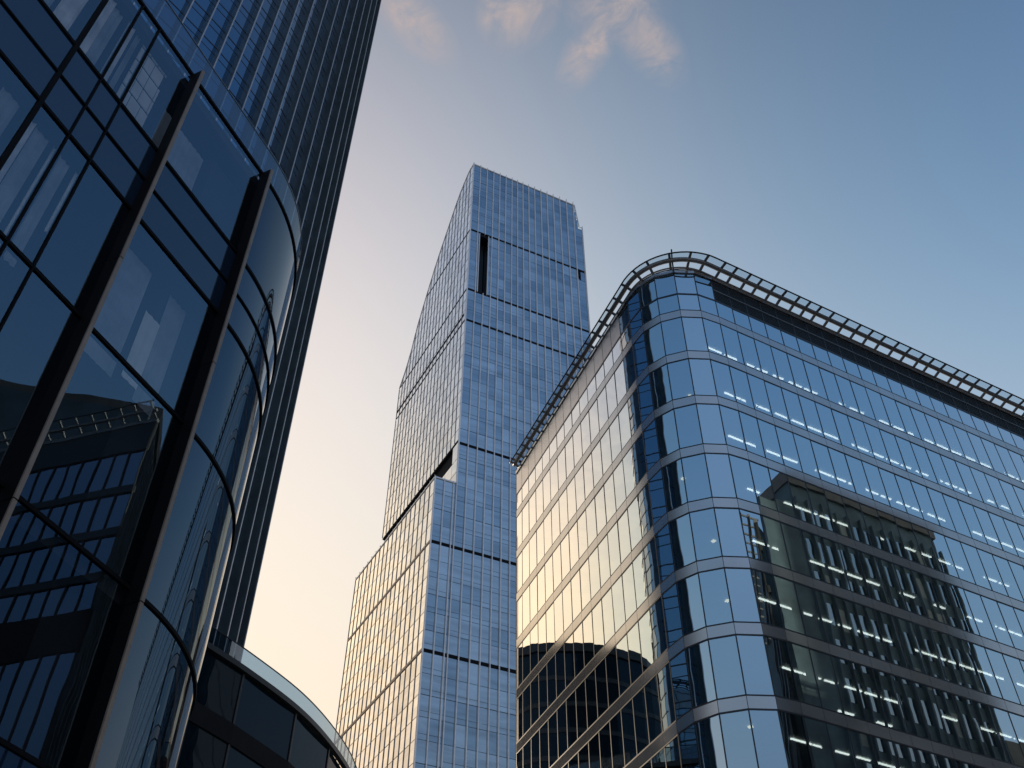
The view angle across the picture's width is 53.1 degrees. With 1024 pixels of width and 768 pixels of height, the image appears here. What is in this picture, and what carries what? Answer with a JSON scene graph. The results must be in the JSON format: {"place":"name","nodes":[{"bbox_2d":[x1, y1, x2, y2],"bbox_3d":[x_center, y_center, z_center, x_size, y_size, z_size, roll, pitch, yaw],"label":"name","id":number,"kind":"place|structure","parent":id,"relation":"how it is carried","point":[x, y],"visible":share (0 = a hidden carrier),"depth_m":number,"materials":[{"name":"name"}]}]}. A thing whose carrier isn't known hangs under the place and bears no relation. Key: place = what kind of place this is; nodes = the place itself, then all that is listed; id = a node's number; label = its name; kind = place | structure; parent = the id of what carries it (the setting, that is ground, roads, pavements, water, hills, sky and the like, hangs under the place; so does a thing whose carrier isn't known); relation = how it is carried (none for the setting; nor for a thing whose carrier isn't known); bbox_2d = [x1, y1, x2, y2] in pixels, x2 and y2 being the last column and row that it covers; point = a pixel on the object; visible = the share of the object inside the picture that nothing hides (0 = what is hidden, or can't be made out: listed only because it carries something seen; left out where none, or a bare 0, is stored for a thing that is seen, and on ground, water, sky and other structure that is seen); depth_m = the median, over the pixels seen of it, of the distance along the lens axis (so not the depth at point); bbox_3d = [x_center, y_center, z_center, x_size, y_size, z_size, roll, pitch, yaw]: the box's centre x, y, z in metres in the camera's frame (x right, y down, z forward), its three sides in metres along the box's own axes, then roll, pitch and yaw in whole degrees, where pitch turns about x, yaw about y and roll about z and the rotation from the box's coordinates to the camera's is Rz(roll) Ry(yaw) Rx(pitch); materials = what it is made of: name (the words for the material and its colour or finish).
{"place":"outdoors","nodes":[
{"label":"outdoors","id":0,"kind":"place"},
{"bbox_2d":[334,162,591,767],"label":"skyscraper","id":1,"kind":"structure","parent":0,"point":[503,332],"depth_m":228.64,"materials":[{"name":"blue glass"}]},
{"bbox_2d":[241,0,1023,742],"label":"sky","id":2,"kind":"structure","parent":0,"point":[862,160],"materials":[{"name":"blue"}]},
{"bbox_2d":[509,249,1023,767],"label":"office building","id":3,"kind":"structure","parent":0,"point":[753,531],"depth_m":61.87,"materials":[{"name":"blue glass"}]},
{"bbox_2d":[610,711,624,767],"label":"window","id":4,"kind":"structure","parent":3,"relation":"in","point":[615,723],"depth_m":56.00,"materials":[{"name":"black glass"}]},
{"bbox_2d":[621,699,636,764],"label":"window","id":5,"kind":"structure","parent":3,"relation":"in","point":[627,711],"depth_m":55.01,"materials":[{"name":"black glass"}]},
{"bbox_2d":[627,622,641,683],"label":"window","id":6,"kind":"structure","parent":3,"relation":"in","point":[633,635],"depth_m":56.92,"materials":[{"name":"black glass"}]},
{"bbox_2d":[633,688,648,753],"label":"window","id":7,"kind":"structure","parent":3,"relation":"in","point":[642,738],"depth_m":54.08,"materials":[{"name":"black glass"}]},
{"bbox_2d":[638,610,654,671],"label":"window","id":8,"kind":"structure","parent":3,"relation":"in","point":[647,651],"depth_m":56.00,"materials":[{"name":"beige glass"}]},
{"bbox_2d":[645,676,661,742],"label":"window","id":9,"kind":"structure","parent":3,"relation":"in","point":[651,690],"depth_m":53.16,"materials":[{"name":"black glass"}]},
{"bbox_2d":[649,470,665,522],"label":"window","id":10,"kind":"structure","parent":3,"relation":"in","point":[657,496],"depth_m":59.84,"materials":[{"name":"blue glass"}]},
{"bbox_2d":[650,597,666,659],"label":"window","id":11,"kind":"structure","parent":3,"relation":"in","point":[656,611],"depth_m":55.08,"materials":[{"name":"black glass"}]},
{"bbox_2d":[650,364,671,408],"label":"window","id":12,"kind":"structure","parent":3,"relation":"in","point":[660,385],"depth_m":64.74,"materials":[{"name":"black glass"}]},
{"bbox_2d":[655,524,673,581],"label":"window","id":13,"kind":"structure","parent":3,"relation":"in","point":[663,545],"depth_m":57.02,"materials":[{"name":"blue glass"}]},
{"bbox_2d":[657,663,674,730],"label":"window","id":14,"kind":"structure","parent":3,"relation":"in","point":[664,679],"depth_m":52.24,"materials":[{"name":"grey glass"}]},
{"bbox_2d":[656,410,678,457],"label":"window","id":15,"kind":"structure","parent":3,"relation":"in","point":[666,427],"depth_m":61.91,"materials":[{"name":"blue glass"}]},
{"bbox_2d":[662,584,682,646],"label":"window","id":16,"kind":"structure","parent":3,"relation":"in","point":[673,628],"depth_m":54.18,"materials":[{"name":"blue glass"}]},
{"bbox_2d":[661,318,685,354],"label":"window","id":17,"kind":"structure","parent":3,"relation":"in","point":[673,334],"depth_m":67.09,"materials":[{"name":"blue glass"}]},
{"bbox_2d":[662,459,686,510],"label":"window","id":18,"kind":"structure","parent":3,"relation":"in","point":[675,493],"depth_m":59.09,"materials":[{"name":"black glass"}]},
{"bbox_2d":[670,651,691,718],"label":"window","id":19,"kind":"structure","parent":3,"relation":"in","point":[681,690],"depth_m":51.36,"materials":[{"name":"blue glass"}]},
{"bbox_2d":[668,359,693,398],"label":"window","id":20,"kind":"structure","parent":3,"relation":"in","point":[679,372],"depth_m":64.27,"materials":[{"name":"blue glass"}]},
{"bbox_2d":[669,514,695,569],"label":"window","id":21,"kind":"structure","parent":3,"relation":"in","point":[680,528],"depth_m":56.26,"materials":[{"name":"blue glass"}]},
{"bbox_2d":[674,404,701,447],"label":"window","id":22,"kind":"structure","parent":3,"relation":"in","point":[688,428],"depth_m":61.42,"materials":[{"name":"blue glass"}]},
{"bbox_2d":[678,724,699,767],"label":"window","id":23,"kind":"structure","parent":3,"relation":"in","point":[687,739],"depth_m":48.99,"materials":[{"name":"blue glass"}]},
{"bbox_2d":[677,574,704,634],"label":"window","id":24,"kind":"structure","parent":3,"relation":"in","point":[692,615],"depth_m":53.42,"materials":[{"name":"blue glass"}]},
{"bbox_2d":[682,317,707,350],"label":"window","id":25,"kind":"structure","parent":3,"relation":"in","point":[693,327],"depth_m":66.96,"materials":[{"name":"blue glass"}]},
{"bbox_2d":[682,454,710,500],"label":"window","id":26,"kind":"structure","parent":3,"relation":"in","point":[694,467],"depth_m":58.59,"materials":[{"name":"blue glass"}]},
{"bbox_2d":[686,640,715,706],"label":"window","id":27,"kind":"structure","parent":3,"relation":"in","point":[698,656],"depth_m":50.59,"materials":[{"name":"blue glass"}]},
{"bbox_2d":[689,359,715,394],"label":"window","id":28,"kind":"structure","parent":3,"relation":"in","point":[703,382],"depth_m":64.13,"materials":[{"name":"blue glass"}]},
{"bbox_2d":[690,509,720,559],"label":"window","id":29,"kind":"structure","parent":3,"relation":"in","point":[705,534],"depth_m":55.77,"materials":[{"name":"blue glass"}]},
{"bbox_2d":[695,715,725,767],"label":"window","id":30,"kind":"structure","parent":3,"relation":"in","point":[709,737],"depth_m":48.05,"materials":[{"name":"blue glass"}]},
{"bbox_2d":[697,404,725,443],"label":"window","id":31,"kind":"structure","parent":3,"relation":"in","point":[709,415],"depth_m":61.29,"materials":[{"name":"blue glass"}]},
{"bbox_2d":[699,569,732,625],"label":"window","id":32,"kind":"structure","parent":3,"relation":"in","point":[717,609],"depth_m":52.94,"materials":[{"name":"blue glass"}]},
{"bbox_2d":[705,454,735,496],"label":"window","id":33,"kind":"structure","parent":3,"relation":"in","point":[721,481],"depth_m":58.46,"materials":[{"name":"blue glass"}]},
{"bbox_2d":[709,636,744,697],"bbox_3d":[10.508,13.834,50.142,1.332,3.190,0.001,-14,-47,13],"label":"window","id":34,"kind":"structure","parent":3,"relation":"in","point":[724,651],"depth_m":50.11,"materials":[{"name":"blue glass"}]},
{"bbox_2d":[715,508,746,555],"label":"window","id":35,"kind":"structure","parent":3,"relation":"in","point":[732,541],"depth_m":55.63,"materials":[{"name":"blue glass"}]},
{"bbox_2d":[720,406,745,449],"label":"window","id":36,"kind":"structure","parent":3,"relation":"in","point":[730,417],"depth_m":61.50,"materials":[{"name":"blue glass"}]},
{"bbox_2d":[720,710,757,767],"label":"window","id":37,"kind":"structure","parent":3,"relation":"in","point":[736,728],"depth_m":47.46,"materials":[{"name":"blue glass"}]},
{"bbox_2d":[725,569,759,621],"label":"window","id":38,"kind":"structure","parent":3,"relation":"in","point":[740,585],"depth_m":52.80,"materials":[{"name":"blue glass"}]},
{"bbox_2d":[729,455,756,502],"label":"window","id":39,"kind":"structure","parent":3,"relation":"in","point":[744,486],"depth_m":58.67,"materials":[{"name":"blue glass"}]},
{"bbox_2d":[739,412,764,456],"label":"window","id":40,"kind":"structure","parent":3,"relation":"in","point":[753,441],"depth_m":61.93,"materials":[{"name":"blue glass"}]},
{"bbox_2d":[740,510,769,561],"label":"window","id":41,"kind":"structure","parent":3,"relation":"in","point":[752,525],"depth_m":55.84,"materials":[{"name":"blue glass"}]},
{"bbox_2d":[737,635,773,694],"bbox_3d":[11.861,13.699,50.000,1.332,3.190,0.002,2,-45,-2],"label":"window","id":42,"kind":"structure","parent":3,"relation":"in","point":[756,673],"depth_m":49.97,"materials":[{"name":"blue glass"}]},
{"bbox_2d":[750,462,776,509],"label":"window","id":43,"kind":"structure","parent":3,"relation":"in","point":[762,482],"depth_m":59.10,"materials":[{"name":"blue glass"}]},
{"bbox_2d":[752,570,783,627],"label":"window","id":44,"kind":"structure","parent":3,"relation":"in","point":[769,609],"depth_m":53.01,"materials":[{"name":"black glass"}]},
{"bbox_2d":[750,710,787,767],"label":"window","id":45,"kind":"structure","parent":3,"relation":"in","point":[767,733],"depth_m":47.28,"materials":[{"name":"blue glass"}]},
{"bbox_2d":[758,419,783,464],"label":"window","id":46,"kind":"structure","parent":3,"relation":"in","point":[769,438],"depth_m":62.40,"materials":[{"name":"blue glass"}]},
{"bbox_2d":[761,516,789,568],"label":"window","id":47,"kind":"structure","parent":3,"relation":"in","point":[772,528],"depth_m":56.27,"materials":[{"name":"grey glass"}]},
{"bbox_2d":[765,637,798,699],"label":"window","id":48,"kind":"structure","parent":3,"relation":"in","point":[777,650],"depth_m":50.19,"materials":[{"name":"black glass"}]},
{"bbox_2d":[769,469,795,516],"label":"window","id":49,"kind":"structure","parent":3,"relation":"in","point":[780,484],"depth_m":59.57,"materials":[{"name":"black glass"}]},
{"bbox_2d":[776,427,801,471],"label":"window","id":50,"kind":"structure","parent":3,"relation":"in","point":[786,440],"depth_m":62.85,"materials":[{"name":"blue glass"}]},
{"bbox_2d":[774,576,804,633],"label":"window","id":51,"kind":"structure","parent":3,"relation":"in","point":[791,615],"depth_m":53.45,"materials":[{"name":"grey glass"}]},
{"bbox_2d":[779,711,812,767],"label":"window","id":52,"kind":"structure","parent":3,"relation":"in","point":[794,733],"depth_m":47.55,"materials":[{"name":"black glass"}]},
{"bbox_2d":[781,523,810,575],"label":"window","id":53,"kind":"structure","parent":3,"relation":"in","point":[793,540],"depth_m":56.73,"materials":[{"name":"black glass"}]},
{"bbox_2d":[788,476,815,524],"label":"window","id":54,"kind":"structure","parent":3,"relation":"in","point":[802,504],"depth_m":60.04,"materials":[{"name":"black glass"}]},
{"bbox_2d":[788,643,820,706],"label":"window","id":55,"kind":"structure","parent":3,"relation":"in","point":[800,656],"depth_m":50.61,"materials":[{"name":"grey glass"}]},
{"bbox_2d":[795,583,825,640],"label":"window","id":56,"kind":"structure","parent":3,"relation":"in","point":[812,621],"depth_m":53.90,"materials":[{"name":"black glass"}]},
{"bbox_2d":[801,530,830,582],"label":"window","id":57,"kind":"structure","parent":3,"relation":"in","point":[813,548],"depth_m":57.20,"materials":[{"name":"black glass"}]},
{"bbox_2d":[804,717,834,767],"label":"window","id":58,"kind":"structure","parent":3,"relation":"in","point":[820,748],"depth_m":48.09,"materials":[{"name":"black glass"}]},
{"bbox_2d":[806,483,834,531],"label":"window","id":59,"kind":"structure","parent":3,"relation":"in","point":[821,513],"depth_m":60.49,"materials":[{"name":"black glass"}]},
{"bbox_2d":[810,650,843,713],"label":"window","id":60,"kind":"structure","parent":3,"relation":"in","point":[826,681],"depth_m":51.08,"materials":[{"name":"black glass"}]},
{"bbox_2d":[815,590,846,647],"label":"window","id":61,"kind":"structure","parent":3,"relation":"in","point":[827,604],"depth_m":54.37,"materials":[{"name":"black glass"}]},
{"bbox_2d":[820,537,849,589],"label":"window","id":62,"kind":"structure","parent":3,"relation":"in","point":[831,550],"depth_m":57.66,"materials":[{"name":"black glass"}]},
{"bbox_2d":[824,490,852,538],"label":"window","id":63,"kind":"structure","parent":3,"relation":"in","point":[835,503],"depth_m":60.95,"materials":[{"name":"black glass"}]},
{"bbox_2d":[827,724,856,767],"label":"window","id":64,"kind":"structure","parent":3,"relation":"in","point":[842,749],"depth_m":48.65,"materials":[{"name":"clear glass"}]},
{"bbox_2d":[831,656,865,719],"bbox_3d":[16.925,15.292,51.567,1.340,3.190,0.002,21,-48,-19],"label":"window","id":65,"kind":"structure","parent":3,"relation":"in","point":[849,693],"depth_m":51.54,"materials":[{"name":"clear glass"}]},
{"bbox_2d":[835,597,867,654],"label":"window","id":66,"kind":"structure","parent":3,"relation":"in","point":[849,618],"depth_m":54.82,"materials":[{"name":"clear glass"}]},
{"bbox_2d":[839,544,869,596],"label":"window","id":67,"kind":"structure","parent":3,"relation":"in","point":[854,571],"depth_m":58.13,"materials":[{"name":"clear glass"}]},
{"bbox_2d":[842,497,870,544],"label":"window","id":68,"kind":"structure","parent":3,"relation":"in","point":[853,510],"depth_m":61.41,"materials":[{"name":"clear glass"}]},
{"bbox_2d":[849,730,877,767],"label":"window","id":69,"kind":"structure","parent":3,"relation":"in","point":[862,745],"depth_m":49.24,"materials":[{"name":"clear glass"}]},
{"bbox_2d":[852,663,886,725],"bbox_3d":[18.161,15.759,52.027,1.340,3.190,0.003,21,-49,-19],"label":"window","id":70,"kind":"structure","parent":3,"relation":"in","point":[867,686],"depth_m":51.99,"materials":[{"name":"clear glass"}]},
{"bbox_2d":[855,604,887,660],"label":"window","id":71,"kind":"structure","parent":3,"relation":"in","point":[867,618],"depth_m":55.29,"materials":[{"name":"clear glass"}]},
{"bbox_2d":[858,551,888,603],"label":"window","id":72,"kind":"structure","parent":3,"relation":"in","point":[873,579],"depth_m":58.59,"materials":[{"name":"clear glass"}]},
{"bbox_2d":[860,504,888,551],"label":"window","id":73,"kind":"structure","parent":3,"relation":"in","point":[876,534],"depth_m":61.88,"materials":[{"name":"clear glass"}]},
{"bbox_2d":[871,736,897,767],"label":"window","id":74,"kind":"structure","parent":3,"relation":"in","point":[884,750],"depth_m":49.81,"materials":[{"name":"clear glass"}]},
{"bbox_2d":[873,670,907,731],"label":"window","id":75,"kind":"structure","parent":3,"relation":"in","point":[885,682],"depth_m":52.47,"materials":[{"name":"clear glass"}]},
{"bbox_2d":[875,611,907,667],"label":"window","id":76,"kind":"structure","parent":3,"relation":"in","point":[894,650],"depth_m":55.77,"materials":[{"name":"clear glass"}]},
{"bbox_2d":[876,558,906,609],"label":"window","id":77,"kind":"structure","parent":3,"relation":"in","point":[891,583],"depth_m":59.06,"materials":[{"name":"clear glass"}]},
{"bbox_2d":[877,510,906,558],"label":"window","id":78,"kind":"structure","parent":3,"relation":"in","point":[888,523],"depth_m":62.35,"materials":[{"name":"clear glass"}]},
{"bbox_2d":[894,564,925,615],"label":"window","id":79,"kind":"structure","parent":3,"relation":"in","point":[905,576],"depth_m":59.52,"materials":[{"name":"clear glass"}]},
{"bbox_2d":[894,617,926,673],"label":"window","id":80,"kind":"structure","parent":3,"relation":"in","point":[910,645],"depth_m":56.22,"materials":[{"name":"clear glass"}]},
{"bbox_2d":[894,676,928,738],"bbox_3d":[20.628,16.702,52.958,1.340,3.190,0.007,21,-48,-19],"label":"window","id":81,"kind":"structure","parent":3,"relation":"in","point":[908,698],"depth_m":52.93,"materials":[{"name":"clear glass"}]},
{"bbox_2d":[912,571,943,622],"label":"window","id":82,"kind":"structure","parent":3,"relation":"in","point":[926,592],"depth_m":59.98,"materials":[{"name":"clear glass"}]},
{"bbox_2d":[913,623,945,679],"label":"window","id":83,"kind":"structure","parent":3,"relation":"in","point":[929,652],"depth_m":56.67,"materials":[{"name":"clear glass"}]},
{"bbox_2d":[913,682,949,744],"bbox_3d":[21.864,17.171,53.420,1.340,3.190,0.001,21,-48,-19],"label":"window","id":84,"kind":"structure","parent":3,"relation":"in","point":[936,730],"depth_m":53.40,"materials":[{"name":"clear glass"}]},
{"bbox_2d":[930,578,961,628],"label":"window","id":85,"kind":"structure","parent":3,"relation":"in","point":[943,596],"depth_m":60.45,"materials":[{"name":"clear glass"}]},
{"bbox_2d":[932,630,964,685],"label":"window","id":86,"kind":"structure","parent":3,"relation":"in","point":[949,661],"depth_m":57.15,"materials":[{"name":"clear glass"}]},
{"bbox_2d":[933,689,969,750],"bbox_3d":[23.100,17.639,53.882,1.340,3.190,0.004,21,-49,-19],"label":"window","id":87,"kind":"structure","parent":3,"relation":"in","point":[950,717],"depth_m":53.85,"materials":[{"name":"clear glass"}]},
{"bbox_2d":[947,584,978,634],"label":"window","id":88,"kind":"structure","parent":3,"relation":"in","point":[967,621],"depth_m":60.91,"materials":[{"name":"blue glass"}]},
{"bbox_2d":[950,636,983,691],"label":"window","id":89,"kind":"structure","parent":3,"relation":"in","point":[962,651],"depth_m":57.61,"materials":[{"name":"black glass"}]},
{"bbox_2d":[953,695,988,755],"bbox_3d":[24.334,18.110,54.346,1.340,3.190,0.007,21,-49,-19],"label":"window","id":90,"kind":"structure","parent":3,"relation":"in","point":[972,731],"depth_m":54.30,"materials":[{"name":"black glass"}]},
{"bbox_2d":[964,590,996,640],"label":"window","id":91,"kind":"structure","parent":3,"relation":"in","point":[985,629],"depth_m":61.38,"materials":[{"name":"blue glass"}]},
{"bbox_2d":[968,642,1001,697],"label":"window","id":92,"kind":"structure","parent":3,"relation":"in","point":[988,680],"depth_m":58.07,"materials":[{"name":"blue glass"}]},
{"bbox_2d":[972,701,1007,761],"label":"window","id":93,"kind":"structure","parent":3,"relation":"in","point":[996,750],"depth_m":54.78,"materials":[{"name":"black glass"}]},
{"bbox_2d":[981,596,1013,646],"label":"window","id":94,"kind":"structure","parent":3,"relation":"in","point":[999,627],"depth_m":61.84,"materials":[{"name":"blue glass"}]},
{"bbox_2d":[985,648,1019,703],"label":"window","id":95,"kind":"structure","parent":3,"relation":"in","point":[996,659],"depth_m":58.53,"materials":[{"name":"blue glass"}]},
{"bbox_2d":[991,707,1023,766],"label":"window","id":96,"kind":"structure","parent":3,"relation":"in","point":[1008,736],"depth_m":55.27,"materials":[{"name":"blue glass"}]},
{"bbox_2d":[998,602,1023,650],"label":"window","id":97,"kind":"structure","parent":3,"relation":"in","point":[1013,626],"depth_m":62.40,"materials":[{"name":"blue glass"}]},
{"label":"ground","id":98,"kind":"structure","parent":0,"visible":0},
{"bbox_2d":[0,0,301,767],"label":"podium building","id":99,"kind":"structure","parent":98,"relation":"on","point":[149,267],"depth_m":22.36,"materials":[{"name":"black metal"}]},
{"bbox_2d":[95,603,193,767],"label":"curved window","id":100,"kind":"structure","parent":99,"relation":"in","point":[147,725],"depth_m":19.60,"materials":[{"name":"blue glass"}]},
{"bbox_2d":[146,438,233,684],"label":"curved window","id":101,"kind":"structure","parent":99,"relation":"in","point":[186,582],"depth_m":22.24,"materials":[{"name":"blue glass"}]},
{"bbox_2d":[195,327,259,522],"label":"curved window","id":102,"kind":"structure","parent":99,"relation":"in","point":[228,425],"depth_m":25.14,"materials":[{"name":"blue glass"}]},
{"bbox_2d":[246,186,294,352],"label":"curved window","id":103,"kind":"structure","parent":99,"relation":"in","point":[271,258],"depth_m":29.50,"materials":[{"name":"blue glass"}]},
{"bbox_2d":[131,0,380,661],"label":"finned tower","id":104,"kind":"structure","parent":98,"relation":"on","point":[291,74],"depth_m":101.28,"materials":[{"name":"blue glass"}]},
{"bbox_2d":[177,626,356,767],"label":"curved block","id":105,"kind":"structure","parent":98,"relation":"on","point":[242,716],"depth_m":70.83,"materials":[{"name":"black metal"}]},
{"bbox_2d":[177,721,227,767],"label":"window","id":106,"kind":"structure","parent":105,"relation":"in","point":[200,749],"depth_m":66.03,"materials":[{"name":"black glass"}]},
{"bbox_2d":[196,650,241,722],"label":"window","id":107,"kind":"structure","parent":105,"relation":"in","point":[218,686],"depth_m":69.35,"materials":[{"name":"black glass"}]},
{"bbox_2d":[235,676,294,759],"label":"window","id":108,"kind":"structure","parent":105,"relation":"in","point":[259,714],"depth_m":72.54,"materials":[{"name":"black glass"}]},
{"bbox_2d":[290,715,327,767],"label":"window","id":109,"kind":"structure","parent":105,"relation":"in","point":[308,751],"depth_m":76.52,"materials":[{"name":"black glass"}]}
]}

